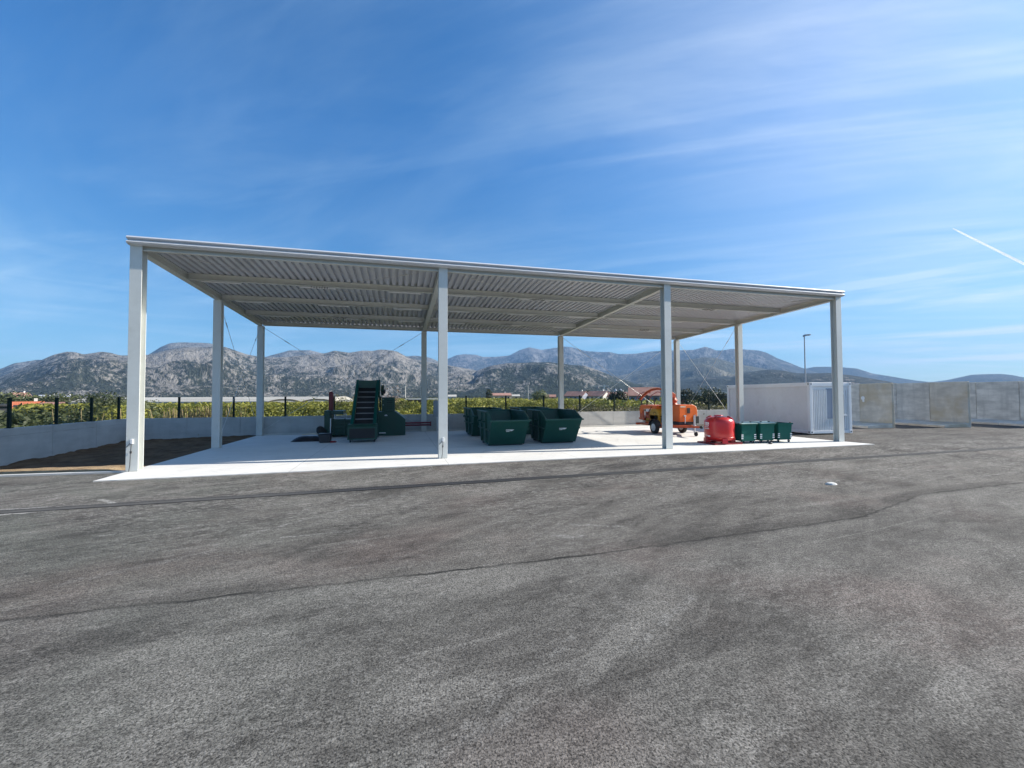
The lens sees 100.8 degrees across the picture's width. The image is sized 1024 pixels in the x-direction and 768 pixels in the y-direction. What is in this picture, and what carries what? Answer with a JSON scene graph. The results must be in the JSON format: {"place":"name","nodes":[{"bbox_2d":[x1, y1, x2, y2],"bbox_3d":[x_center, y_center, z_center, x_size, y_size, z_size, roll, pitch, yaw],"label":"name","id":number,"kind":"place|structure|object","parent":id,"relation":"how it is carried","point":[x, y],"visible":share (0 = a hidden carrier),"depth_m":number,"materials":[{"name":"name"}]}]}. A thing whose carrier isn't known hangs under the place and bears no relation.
{"place":"outdoors","nodes":[
{"label":"outdoors","id":0,"kind":"place"},
{"bbox_2d":[0,404,6,417],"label":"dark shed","id":1,"kind":"structure","parent":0,"point":[4,406],"depth_m":62.38,"materials":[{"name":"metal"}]},
{"bbox_2d":[0,435,255,474],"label":"soil ground","id":2,"kind":"structure","parent":0,"point":[109,457],"depth_m":14.78,"materials":[{"name":"brown soil"}]},
{"bbox_2d":[0,342,488,398],"bbox_3d":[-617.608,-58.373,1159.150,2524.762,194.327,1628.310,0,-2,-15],"label":"hill","id":3,"kind":"structure","parent":0,"point":[183,372],"depth_m":917.09,"materials":[{"name":"grey stone"}]},
{"bbox_2d":[151,398,726,417],"bbox_3d":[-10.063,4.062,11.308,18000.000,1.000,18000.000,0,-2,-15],"label":"ground","id":4,"kind":"structure","parent":0,"point":[557,398],"depth_m":103.28,"materials":[{"name":"soil"}]},
{"bbox_2d":[0,391,43,403],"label":"trees","id":5,"kind":"object","parent":4,"relation":"on","point":[21,396],"visible":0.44,"depth_m":121.66,"materials":[{"name":"green plant"}]},
{"bbox_2d":[0,410,51,428],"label":"field tree","id":6,"kind":"object","parent":4,"relation":"on","point":[36,419],"visible":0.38,"depth_m":32.56,"materials":[{"name":"green plant"}]},
{"bbox_2d":[12,398,44,406],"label":"tiled barn","id":7,"kind":"structure","parent":4,"relation":"on","point":[26,402],"depth_m":98.27,"materials":[{"name":"orange tile"}]},
{"bbox_2d":[0,413,80,427],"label":"field tree","id":8,"kind":"object","parent":4,"relation":"on","point":[40,422],"visible":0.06,"depth_m":34.70,"materials":[{"name":"green plant"}]},
{"bbox_2d":[1,401,86,418],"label":"field tree","id":9,"kind":"object","parent":4,"relation":"on","point":[50,413],"visible":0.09,"depth_m":46.27,"materials":[{"name":"green plant"}]},
{"bbox_2d":[22,416,77,425],"bbox_3d":[-20.938,2.667,19.265,2.650,2.435,2.393,-1,-2,17],"label":"olive bush","id":10,"kind":"object","parent":4,"relation":"on","point":[31,424],"visible":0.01,"depth_m":19.32,"materials":[{"name":"green plant"}]},
{"bbox_2d":[30,391,86,402],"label":"trees","id":11,"kind":"object","parent":4,"relation":"on","point":[45,398],"visible":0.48,"depth_m":120.99,"materials":[{"name":"green plant"}]},
{"bbox_2d":[13,402,109,419],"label":"field tree","id":12,"kind":"object","parent":4,"relation":"on","point":[64,413],"visible":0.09,"depth_m":43.34,"materials":[{"name":"green plant"}]},
{"bbox_2d":[0,419,125,465],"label":"concrete wall","id":13,"kind":"structure","parent":4,"relation":"on","point":[24,443],"depth_m":16.10,"materials":[{"name":"grey concrete"}]},
{"bbox_2d":[1,397,120,427],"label":"fence","id":14,"kind":"object","parent":13,"relation":"on","point":[56,409],"visible":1,"depth_m":16.29,"materials":[{"name":"black metal"}]},
{"bbox_2d":[64,415,108,423],"bbox_3d":[-20.895,2.727,20.867,2.520,2.412,2.540,0,-2,-23],"label":"olive bush","id":15,"kind":"object","parent":4,"relation":"on","point":[86,420],"visible":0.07,"depth_m":20.68,"materials":[{"name":"green plant"}]},
{"bbox_2d":[73,390,122,403],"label":"field tree","id":16,"kind":"object","parent":4,"relation":"on","point":[96,396],"visible":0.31,"depth_m":99.03,"materials":[{"name":"green plant"}]},
{"bbox_2d":[59,399,158,422],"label":"field tree","id":17,"kind":"object","parent":4,"relation":"on","point":[71,414],"visible":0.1,"depth_m":41.48,"materials":[{"name":"green plant"}]},
{"bbox_2d":[59,404,164,423],"bbox_3d":[-30.849,3.014,33.919,7.254,2.970,7.029,0,-2,-15],"label":"field tree","id":18,"kind":"object","parent":4,"relation":"on","point":[152,411],"visible":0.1,"depth_m":33.52,"materials":[{"name":"green plant"}]},
{"bbox_2d":[83,394,148,405],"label":"field tree","id":19,"kind":"object","parent":4,"relation":"on","point":[108,402],"visible":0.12,"depth_m":71.67,"materials":[{"name":"green plant"}]},
{"bbox_2d":[94,406,153,420],"bbox_3d":[-21.004,2.573,22.877,2.930,2.819,3.133,-1,-2,33],"label":"mandarin tree","id":20,"kind":"object","parent":4,"relation":"on","point":[125,413],"visible":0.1,"depth_m":22.19,"materials":[{"name":"green plant"}]},
{"bbox_2d":[99,399,161,413],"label":"field tree","id":21,"kind":"object","parent":4,"relation":"on","point":[150,404],"visible":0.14,"depth_m":60.27,"materials":[{"name":"green plant"}]},
{"bbox_2d":[52,406,247,435],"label":"dry grass","id":22,"kind":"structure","parent":4,"relation":"on","point":[189,416],"depth_m":21.88,"materials":[{"name":"plant"}]},
{"bbox_2d":[155,403,207,417],"bbox_3d":[-20.618,2.648,27.006,3.010,2.897,3.219,0,-2,5],"label":"mandarin tree","id":23,"kind":"object","parent":4,"relation":"on","point":[183,407],"visible":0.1,"depth_m":26.72,"materials":[{"name":"green plant"}]},
{"bbox_2d":[69,397,352,403],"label":"long greenhouse","id":24,"kind":"object","parent":4,"relation":"on","point":[185,399],"visible":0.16,"depth_m":123.15,"materials":[{"name":"white plastic"}]},
{"bbox_2d":[222,404,255,416],"bbox_3d":[-20.331,2.854,31.712,3.046,2.741,2.849,-1,-2,34],"label":"mandarin tree","id":25,"kind":"object","parent":4,"relation":"on","point":[237,408],"visible":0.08,"depth_m":31.45,"materials":[{"name":"green plant"}]},
{"bbox_2d":[227,404,283,416],"bbox_3d":[-15.175,2.548,25.010,3.267,2.940,3.055,-1,-2,28],"label":"mandarin tree","id":26,"kind":"object","parent":4,"relation":"on","point":[267,409],"visible":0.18,"depth_m":24.81,"materials":[{"name":"green plant"}]},
{"bbox_2d":[266,405,298,416],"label":"mandarin tree","id":27,"kind":"object","parent":4,"relation":"on","point":[291,410],"visible":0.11,"depth_m":32.28,"materials":[{"name":"green plant"}]},
{"bbox_2d":[268,399,299,402],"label":"film tunnel","id":28,"kind":"structure","parent":4,"relation":"on","point":[282,400],"depth_m":103.81,"materials":[{"name":"white plastic"}]},
{"bbox_2d":[290,399,311,412],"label":"mandarin tree","id":29,"kind":"object","parent":4,"relation":"on","point":[293,404],"visible":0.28,"depth_m":46.45,"materials":[{"name":"green plant"}]},
{"bbox_2d":[288,411,316,415],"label":"mandarin tree","id":30,"kind":"object","parent":4,"relation":"on","point":[294,413],"visible":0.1,"depth_m":29.06,"materials":[{"name":"green plant"}]},
{"bbox_2d":[299,398,328,415],"bbox_3d":[-17.055,2.749,37.016,3.067,3.224,3.279,-1,-2,19],"label":"mandarin tree","id":31,"kind":"object","parent":4,"relation":"on","point":[319,404],"visible":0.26,"depth_m":36.59,"materials":[{"name":"green plant"}]},
{"bbox_2d":[294,405,337,415],"bbox_3d":[-11.663,2.637,25.834,2.878,2.770,3.078,1,-2,-32],"label":"mandarin tree","id":32,"kind":"object","parent":4,"relation":"on","point":[315,410],"visible":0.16,"depth_m":25.72,"materials":[{"name":"green plant"}]},
{"bbox_2d":[304,399,328,401],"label":"film tunnel","id":33,"kind":"structure","parent":4,"relation":"on","point":[321,400],"depth_m":107.36,"materials":[{"name":"white plastic"}]},
{"bbox_2d":[326,400,352,415],"bbox_3d":[-11.581,2.540,29.647,3.234,3.179,3.025,-1,-2,22],"label":"mandarin tree","id":34,"kind":"object","parent":4,"relation":"on","point":[345,406],"visible":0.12,"depth_m":29.64,"materials":[{"name":"green plant"}]},
{"bbox_2d":[325,392,353,409],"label":"bare tree","id":35,"kind":"object","parent":4,"relation":"on","point":[343,400],"visible":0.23,"depth_m":42.62,"materials":[{"name":"grey plant"}]},
{"bbox_2d":[12,397,726,414],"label":"orchard mass","id":36,"kind":"object","parent":4,"relation":"on","point":[500,400],"visible":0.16,"depth_m":93.11,"materials":[{"name":"green plant"}]},
{"bbox_2d":[378,385,404,412],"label":"bare tree","id":37,"kind":"object","parent":4,"relation":"on","point":[393,396],"visible":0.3,"depth_m":42.34,"materials":[{"name":"grey plant"}]},
{"bbox_2d":[396,408,414,414],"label":"mandarin tree","id":38,"kind":"object","parent":4,"relation":"on","point":[402,410],"visible":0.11,"depth_m":31.30,"materials":[{"name":"green plant"}]},
{"bbox_2d":[395,398,416,413],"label":"mandarin tree","id":39,"kind":"object","parent":4,"relation":"on","point":[397,403],"visible":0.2,"depth_m":39.59,"materials":[{"name":"green plant"}]},
{"bbox_2d":[407,404,432,413],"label":"mandarin tree","id":40,"kind":"object","parent":4,"relation":"on","point":[416,408],"visible":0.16,"depth_m":35.02,"materials":[{"name":"green plant"}]},
{"bbox_2d":[409,399,432,413],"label":"mandarin tree","id":41,"kind":"object","parent":4,"relation":"on","point":[419,410],"visible":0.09,"depth_m":27.93,"materials":[{"name":"green plant"}]},
{"bbox_2d":[405,398,437,405],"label":"flat shed","id":42,"kind":"structure","parent":4,"relation":"on","point":[414,399],"depth_m":91.76,"materials":[{"name":"white metal"}]},
{"bbox_2d":[144,410,726,439],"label":"concrete wall","id":43,"kind":"structure","parent":4,"relation":"on","point":[163,428],"depth_m":22.32,"materials":[{"name":"grey concrete"}]},
{"bbox_2d":[178,395,726,417],"bbox_3d":[1.956,1.232,26.200,38.720,1.049,0.160,0,-2,-15],"label":"fence","id":44,"kind":"object","parent":43,"relation":"on","point":[307,412],"visible":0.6,"depth_m":24.93,"materials":[{"name":"metal"}]},
{"bbox_2d":[431,407,456,413],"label":"mandarin tree","id":45,"kind":"object","parent":4,"relation":"on","point":[450,411],"visible":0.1,"depth_m":32.20,"materials":[{"name":"green plant"}]},
{"bbox_2d":[448,402,463,413],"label":"mandarin tree","id":46,"kind":"object","parent":4,"relation":"on","point":[454,405],"visible":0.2,"depth_m":45.78,"materials":[{"name":"green plant"}]},
{"bbox_2d":[452,403,463,413],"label":"mandarin tree","id":47,"kind":"object","parent":4,"relation":"on","point":[459,408],"visible":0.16,"depth_m":36.30,"materials":[{"name":"green plant"}]},
{"bbox_2d":[457,400,477,411],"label":"mandarin tree","id":48,"kind":"object","parent":4,"relation":"on","point":[467,404],"visible":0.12,"depth_m":41.43,"materials":[{"name":"green plant"}]},
{"bbox_2d":[456,403,491,413],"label":"mandarin tree","id":49,"kind":"object","parent":4,"relation":"on","point":[462,412],"visible":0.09,"depth_m":29.30,"materials":[{"name":"green plant"}]},
{"bbox_2d":[486,389,492,398],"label":"cypress tree","id":50,"kind":"object","parent":4,"relation":"on","point":[488,391],"visible":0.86,"depth_m":199.18,"materials":[{"name":"green plant"}]},
{"bbox_2d":[529,398,549,406],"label":"mandarin tree","id":51,"kind":"object","parent":4,"relation":"on","point":[538,403],"visible":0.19,"depth_m":43.91,"materials":[{"name":"green plant"}]},
{"bbox_2d":[531,389,548,400],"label":"round tree","id":52,"kind":"object","parent":4,"relation":"on","point":[536,395],"visible":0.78,"depth_m":168.27,"materials":[{"name":"green plant"}]},
{"bbox_2d":[551,401,588,411],"bbox_3d":[4.424,2.682,31.368,3.347,2.878,3.148,0,-2,5],"label":"scrub bush","id":53,"kind":"object","parent":4,"relation":"on","point":[573,406],"visible":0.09,"depth_m":30.86,"materials":[{"name":"green plant"}]},
{"bbox_2d":[564,390,587,398],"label":"red roof house","id":54,"kind":"structure","parent":4,"relation":"on","point":[582,393],"depth_m":200.25,"materials":[{"name":"tile"}]},
{"bbox_2d":[587,389,607,398],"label":"red roof house","id":55,"kind":"structure","parent":4,"relation":"on","point":[594,394],"depth_m":198.46,"materials":[{"name":"tile"}]},
{"bbox_2d":[583,404,611,411],"bbox_3d":[5.999,2.719,29.848,3.313,2.696,3.401,0,-2,-6],"label":"scrub bush","id":56,"kind":"object","parent":4,"relation":"on","point":[598,409],"visible":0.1,"depth_m":29.48,"materials":[{"name":"green plant"}]},
{"bbox_2d":[604,390,628,401],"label":"round tree","id":57,"kind":"object","parent":4,"relation":"on","point":[619,394],"visible":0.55,"depth_m":115.17,"materials":[{"name":"green plant"}]},
{"bbox_2d":[605,401,634,410],"bbox_3d":[7.654,2.681,32.103,3.164,2.892,3.364,1,-2,-38],"label":"scrub bush","id":58,"kind":"object","parent":4,"relation":"on","point":[622,406],"visible":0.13,"depth_m":32.09,"materials":[{"name":"green plant"}]},
{"bbox_2d":[628,387,660,402],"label":"red roof house","id":59,"kind":"structure","parent":4,"relation":"on","point":[632,394],"depth_m":126.14,"materials":[{"name":"tile"}]},
{"bbox_2d":[680,388,693,404],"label":"round tree","id":60,"kind":"object","parent":4,"relation":"on","point":[684,391],"visible":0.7,"depth_m":91.89,"materials":[{"name":"green plant"}]},
{"bbox_2d":[690,385,720,406],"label":"round tree","id":61,"kind":"object","parent":4,"relation":"on","point":[703,398],"visible":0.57,"depth_m":98.98,"materials":[{"name":"green plant"}]},
{"bbox_2d":[710,391,726,408],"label":"round tree","id":62,"kind":"object","parent":4,"relation":"on","point":[724,396],"visible":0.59,"depth_m":93.51,"materials":[{"name":"green plant"}]},
{"bbox_2d":[803,334,810,382],"bbox_3d":[26.502,-0.169,38.012,0.714,8.620,0.314,0,-2,-4],"label":"street lamp","id":63,"kind":"object","parent":4,"relation":"on","point":[805,356],"visible":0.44,"depth_m":38.03,"materials":[{"name":"grey metal"}]},
{"bbox_2d":[93,426,873,481],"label":"pavement","id":64,"kind":"structure","parent":0,"point":[265,454],"depth_m":15.25,"materials":[{"name":"concrete"}]},
{"bbox_2d":[291,433,318,441],"bbox_3d":[-9.031,2.378,19.035,1.564,0.345,0.700,0,-2,-15],"label":"black sheet bundle","id":65,"kind":"object","parent":64,"relation":"on","point":[306,438],"visible":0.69,"depth_m":18.78,"materials":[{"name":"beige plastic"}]},
{"bbox_2d":[316,426,326,435],"bbox_3d":[-9.001,2.302,20.080,0.150,0.660,0.660,-27,6,6],"label":"old tyre","id":66,"kind":"object","parent":64,"relation":"on","point":[320,429],"visible":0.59,"depth_m":20.00,"materials":[{"name":"black rubber"}]},
{"bbox_2d":[318,433,336,442],"bbox_3d":[-7.998,2.333,18.412,0.740,0.390,0.476,0,-2,-15],"label":"black bucket","id":67,"kind":"object","parent":64,"relation":"on","point":[325,437],"visible":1,"depth_m":18.23,"materials":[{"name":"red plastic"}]},
{"bbox_2d":[347,380,385,441],"bbox_3d":[-6.776,1.149,20.016,1.480,2.837,3.522,0,-2,-15],"label":"belt conveyor","id":68,"kind":"object","parent":64,"relation":"on","point":[363,425],"visible":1,"depth_m":19.66,"materials":[{"name":"green metal"}]},
{"bbox_2d":[324,392,430,435],"bbox_3d":[-6.793,1.505,21.901,5.160,2.230,1.465,0,-2,-15],"label":"baling press","id":69,"kind":"object","parent":64,"relation":"on","point":[391,420],"visible":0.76,"depth_m":21.36,"materials":[{"name":"green paint"}]},
{"bbox_2d":[433,400,437,430],"bbox_3d":[-4.225,1.790,23.912,0.400,1.750,0.225,0,-2,-15],"label":"electrical cabinet","id":70,"kind":"object","parent":64,"relation":"on","point":[435,408],"visible":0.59,"depth_m":23.83,"materials":[{"name":"metal"}]},
{"bbox_2d":[264,425,647,434],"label":"kerb","id":71,"kind":"structure","parent":64,"relation":"on","point":[448,429],"depth_m":24.13,"materials":[{"name":"concrete"}]},
{"bbox_2d":[463,407,501,435],"bbox_3d":[-1.476,1.906,21.698,1.874,1.370,2.990,0,-2,-16],"label":"skip container","id":72,"kind":"object","parent":64,"relation":"on","point":[470,415],"visible":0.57,"depth_m":21.04,"materials":[{"name":"green metal"}]},
{"bbox_2d":[125,235,844,471],"bbox_3d":[0.475,-0.637,19.849,25.238,6.334,11.150,0,-2,-15],"label":"steel canopy","id":73,"kind":"object","parent":64,"relation":"on","point":[362,284],"visible":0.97,"depth_m":16.71,"materials":[{"name":"metal"}]},
{"bbox_2d":[200,280,241,283],"bbox_3d":[-9.972,-3.570,14.546,1.240,0.218,0.090,0,-2,-15],"label":"strip light","id":74,"kind":"object","parent":73,"relation":"attached to","point":[221,282],"visible":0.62,"depth_m":14.51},
{"bbox_2d":[236,301,269,303],"bbox_3d":[-10.513,-3.412,17.214,1.240,0.218,0.090,0,-2,-15],"label":"strip light","id":75,"kind":"object","parent":73,"relation":"attached to","point":[253,302],"visible":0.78,"depth_m":17.18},
{"bbox_2d":[299,286,335,289],"bbox_3d":[-7.023,-3.562,15.332,1.240,0.218,0.090,0,-2,-15],"label":"strip light","id":76,"kind":"object","parent":73,"relation":"attached to","point":[317,288],"visible":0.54,"depth_m":15.32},
{"bbox_2d":[388,291,420,293],"bbox_3d":[-4.073,-3.553,16.118,1.240,0.218,0.090,0,-2,-15],"label":"strip light","id":77,"kind":"object","parent":73,"relation":"attached to","point":[403,292],"visible":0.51,"depth_m":16.08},
{"bbox_2d":[477,409,531,445],"bbox_3d":[-0.416,1.788,17.657,1.874,1.370,2.990,0,-2,-15],"label":"skip container","id":78,"kind":"object","parent":64,"relation":"on","point":[503,426],"visible":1,"depth_m":16.77,"materials":[{"name":"green metal"}]},
{"bbox_2d":[509,406,548,433],"bbox_3d":[0.967,1.915,22.422,1.874,1.370,2.990,0,-2,-14],"label":"skip container","id":79,"kind":"object","parent":64,"relation":"on","point":[525,410],"visible":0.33,"depth_m":23.34,"materials":[{"name":"green metal"}]},
{"bbox_2d":[526,408,583,442],"bbox_3d":[1.777,1.800,18.427,1.874,1.370,2.990,0,-2,-13],"label":"skip container","id":80,"kind":"object","parent":64,"relation":"on","point":[556,425],"visible":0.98,"depth_m":17.56,"materials":[{"name":"green metal"}]},
{"bbox_2d":[636,388,702,435],"bbox_3d":[8.215,1.368,21.954,2.030,2.372,4.923,0,-2,-15],"label":"wood chipper","id":81,"kind":"object","parent":64,"relation":"on","point":[685,417],"visible":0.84,"depth_m":21.66,"materials":[{"name":"orange paint"}]},
{"bbox_2d":[697,415,742,444],"bbox_3d":[8.483,1.850,17.351,1.320,1.150,1.196,0,-2,-15],"label":"red tank","id":82,"kind":"object","parent":64,"relation":"on","point":[719,428],"visible":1,"depth_m":16.92,"materials":[{"name":"paint"}]},
{"bbox_2d":[735,421,757,442],"bbox_3d":[9.467,1.979,17.423,0.850,0.884,0.800,0,-2,-15],"label":"waste bin","id":83,"kind":"object","parent":64,"relation":"on","point":[745,431],"visible":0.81,"depth_m":17.12,"materials":[{"name":"green paint"}]},
{"bbox_2d":[750,421,775,442],"bbox_3d":[10.335,1.981,17.623,0.850,0.884,0.800,0,-2,-15],"label":"waste bin","id":84,"kind":"object","parent":64,"relation":"on","point":[764,430],"visible":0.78,"depth_m":17.31,"materials":[{"name":"green paint"}]},
{"bbox_2d":[767,422,792,441],"bbox_3d":[11.226,2.013,17.891,0.850,0.825,0.770,0,-2,-15],"label":"waste bin","id":85,"kind":"object","parent":64,"relation":"on","point":[782,430],"visible":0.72,"depth_m":17.57,"materials":[{"name":"green paint"}]},
{"bbox_2d":[492,392,511,398],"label":"house","id":86,"kind":"structure","parent":0,"point":[496,395],"depth_m":236.66,"materials":[{"name":"tile"}]},
{"bbox_2d":[0,424,1023,767],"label":"yard","id":87,"kind":"structure","parent":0,"point":[866,612],"depth_m":3.88,"materials":[{"name":"grey asphalt"}]},
{"bbox_2d":[0,470,124,476],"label":"kerb","id":88,"kind":"structure","parent":87,"relation":"on","point":[62,473],"depth_m":11.01,"materials":[{"name":"concrete"}]},
{"bbox_2d":[0,446,1023,513],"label":"drain channel","id":89,"kind":"object","parent":87,"relation":"on","point":[313,492],"visible":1,"depth_m":9.47,"materials":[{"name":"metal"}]},
{"bbox_2d":[727,382,852,433],"bbox_3d":[15.391,1.280,24.135,2.466,2.550,6.086,0,-2,-10],"label":"cabin container","id":90,"kind":"object","parent":87,"relation":"on","point":[807,407],"visible":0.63,"depth_m":21.87,"materials":[{"name":"metal"}]},
{"bbox_2d":[843,387,846,415],"bbox_3d":[16.462,0.865,21.289,0.750,1.470,0.082,0,-2,-10],"label":"window","id":91,"kind":"structure","parent":90,"relation":"in","point":[843,387],"depth_m":21.33,"materials":[{"name":"glass"}]},
{"bbox_2d":[851,384,859,421],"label":"concrete wall block","id":92,"kind":"structure","parent":87,"relation":"on","point":[855,396],"depth_m":27.27,"materials":[{"name":"grey concrete"}]},
{"bbox_2d":[852,383,894,428],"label":"concrete wall block","id":93,"kind":"structure","parent":87,"relation":"on","point":[876,405],"depth_m":25.70,"materials":[{"name":"grey concrete"}]},
{"bbox_2d":[893,383,896,418],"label":"concrete wall block","id":94,"kind":"structure","parent":87,"relation":"on","point":[895,399],"depth_m":29.42,"materials":[{"name":"grey concrete"}]},
{"bbox_2d":[895,382,930,424],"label":"concrete wall block","id":95,"kind":"structure","parent":87,"relation":"on","point":[913,402],"depth_m":28.16,"materials":[{"name":"grey concrete"}]},
{"bbox_2d":[908,381,970,427],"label":"concrete wall block","id":96,"kind":"structure","parent":87,"relation":"on","point":[949,404],"depth_m":26.00,"materials":[{"name":"grey concrete"}]},
{"bbox_2d":[969,382,976,418],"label":"concrete wall block","id":97,"kind":"structure","parent":87,"relation":"on","point":[973,401],"depth_m":29.68,"materials":[{"name":"grey concrete"}]},
{"bbox_2d":[971,381,1019,424],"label":"concrete wall block","id":98,"kind":"structure","parent":87,"relation":"on","point":[998,403],"depth_m":28.23,"materials":[{"name":"grey concrete"}]},
{"bbox_2d":[999,381,1023,425],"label":"concrete wall block","id":99,"kind":"structure","parent":87,"relation":"on","point":[1021,393],"depth_m":27.01,"materials":[{"name":"grey concrete"}]},
{"bbox_2d":[0,0,1023,381],"label":"sky","id":100,"kind":"structure","parent":0,"point":[840,145],"materials":[{"name":"blue"}]},
{"bbox_2d":[416,362,701,397],"bbox_3d":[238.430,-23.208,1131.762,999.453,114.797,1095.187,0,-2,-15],"label":"hill","id":101,"kind":"structure","parent":0,"point":[524,379],"depth_m":983.03,"materials":[{"name":"grey stone"}]},
{"bbox_2d":[448,346,816,375],"bbox_3d":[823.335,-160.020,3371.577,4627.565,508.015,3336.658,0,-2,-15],"label":"hill","id":102,"kind":"structure","parent":0,"point":[614,364],"depth_m":3809.16,"materials":[{"name":"grey stone"}]},
{"bbox_2d":[614,357,768,385],"bbox_3d":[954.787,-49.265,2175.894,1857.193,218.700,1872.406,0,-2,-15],"label":"hill","id":103,"kind":"structure","parent":0,"point":[650,376],"depth_m":2257.91,"materials":[{"name":"grey stone"}]},
{"bbox_2d":[654,369,893,395],"bbox_3d":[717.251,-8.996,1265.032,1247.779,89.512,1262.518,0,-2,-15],"label":"hill","id":104,"kind":"structure","parent":0,"point":[770,376],"depth_m":1236.81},
{"bbox_2d":[806,367,1023,382],"bbox_3d":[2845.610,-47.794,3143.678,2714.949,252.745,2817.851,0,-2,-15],"label":"hill","id":105,"kind":"structure","parent":0,"point":[969,378],"depth_m":3266.31,"materials":[{"name":"grey stone"}]},
{"bbox_2d":[952,228,1023,264],"bbox_3d":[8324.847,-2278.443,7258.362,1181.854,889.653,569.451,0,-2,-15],"label":"contrail","id":106,"kind":"object","parent":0,"point":[1007,255],"visible":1,"depth_m":7264.00,"materials":[{"name":"white"}]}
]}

